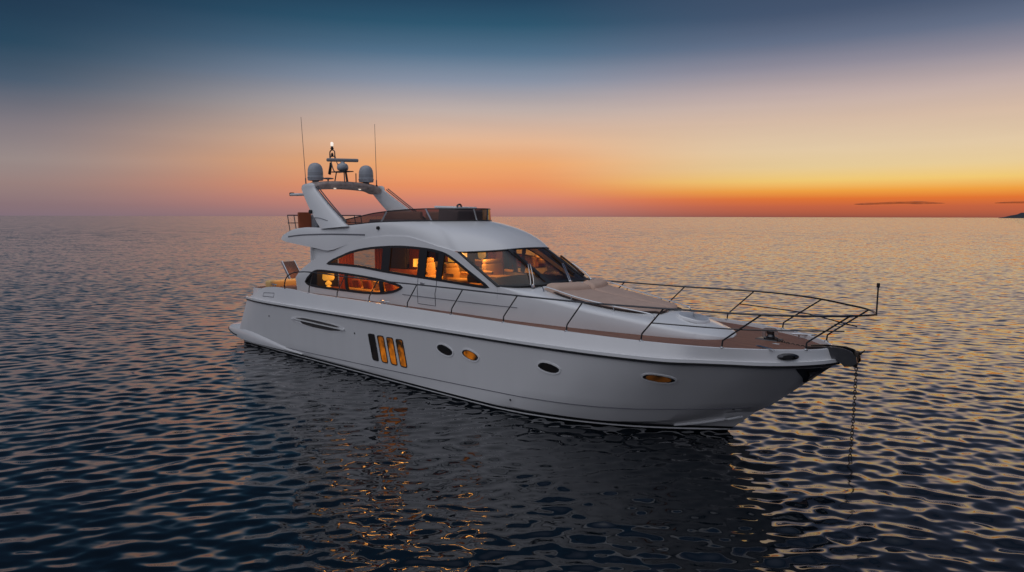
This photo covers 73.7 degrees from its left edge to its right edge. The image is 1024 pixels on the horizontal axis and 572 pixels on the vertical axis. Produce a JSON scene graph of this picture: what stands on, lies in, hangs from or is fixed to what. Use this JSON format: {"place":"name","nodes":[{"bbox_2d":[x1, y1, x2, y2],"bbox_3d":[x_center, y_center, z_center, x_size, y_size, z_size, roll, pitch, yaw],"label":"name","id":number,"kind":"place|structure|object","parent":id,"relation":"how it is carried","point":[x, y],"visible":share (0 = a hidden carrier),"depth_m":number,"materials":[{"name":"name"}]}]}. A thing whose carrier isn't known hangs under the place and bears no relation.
{"place":"outdoors","nodes":[
{"label":"outdoors","id":0,"kind":"place"},
{"bbox_2d":[0,216,1023,571],"bbox_3d":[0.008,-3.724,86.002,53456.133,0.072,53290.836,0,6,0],"label":"water","id":1,"kind":"structure","parent":0,"point":[156,414],"depth_m":15.82,"materials":[{"name":"blue liquid"}]},
{"bbox_2d":[228,122,879,430],"bbox_3d":[-1.591,-1.095,21.733,24.207,9.371,5.179,5,8,42],"label":"motor yacht","id":2,"kind":"object","parent":1,"relation":"on","point":[457,301],"visible":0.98,"depth_m":18.44,"materials":[{"name":"white plastic"}]},
{"bbox_2d":[305,269,402,293],"bbox_3d":[-5.340,-0.121,22.658,5.416,0.666,0.112,5,8,41],"label":"lower window","id":3,"kind":"structure","parent":2,"relation":"in","point":[323,281],"depth_m":22.73,"materials":[{"name":"clear glass"}]},
{"bbox_2d":[368,333,378,360],"bbox_3d":[-4.277,1.886,21.081,0.484,0.832,0.052,5,8,42],"label":"hull window","id":4,"kind":"structure","parent":2,"relation":"in","point":[372,342],"depth_m":21.07,"materials":[{"name":"black glass"}]},
{"bbox_2d":[377,335,387,362],"bbox_3d":[-3.937,1.917,20.776,0.484,0.832,0.052,5,8,42],"label":"hull window","id":5,"kind":"structure","parent":2,"relation":"in","point":[381,343],"depth_m":20.77,"materials":[{"name":"orange glass"}]},
{"bbox_2d":[386,337,396,364],"bbox_3d":[-3.602,1.950,20.467,0.484,0.832,0.052,5,8,42],"label":"hull window","id":6,"kind":"structure","parent":2,"relation":"in","point":[390,342],"depth_m":20.47,"materials":[{"name":"orange glass"}]},
{"bbox_2d":[395,339,406,367],"bbox_3d":[-3.266,1.981,20.162,0.484,0.832,0.053,5,8,42],"label":"hull window","id":7,"kind":"structure","parent":2,"relation":"in","point":[399,342],"depth_m":20.16,"materials":[{"name":"orange glass"}]},
{"bbox_2d":[326,246,488,287],"bbox_3d":[-3.516,-0.716,21.010,7.776,1.060,0.084,5,8,42],"label":"saloon window","id":8,"kind":"structure","parent":2,"relation":"in","point":[411,261],"depth_m":20.56,"materials":[{"name":"clear glass"}]},
{"bbox_2d":[544,278,681,313],"bbox_3d":[2.795,0.237,17.854,3.114,0.601,2.443,5,8,42],"label":"sun pad","id":9,"kind":"object","parent":2,"relation":"on","point":[599,290],"visible":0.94,"depth_m":17.68,"materials":[{"name":"beige fabric"}]},
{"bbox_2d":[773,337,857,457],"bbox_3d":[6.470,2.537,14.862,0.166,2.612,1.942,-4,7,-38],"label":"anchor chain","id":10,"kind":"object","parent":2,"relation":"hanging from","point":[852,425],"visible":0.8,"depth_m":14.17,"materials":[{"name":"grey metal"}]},
{"bbox_2d":[0,0,1023,217],"label":"sky","id":11,"kind":"structure","parent":0,"point":[510,108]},
{"bbox_2d":[1001,213,1023,217],"bbox_3d":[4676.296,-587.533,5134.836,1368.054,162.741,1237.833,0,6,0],"label":"headland","id":12,"kind":"structure","parent":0,"point":[1020,215],"depth_m":5548.72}
]}

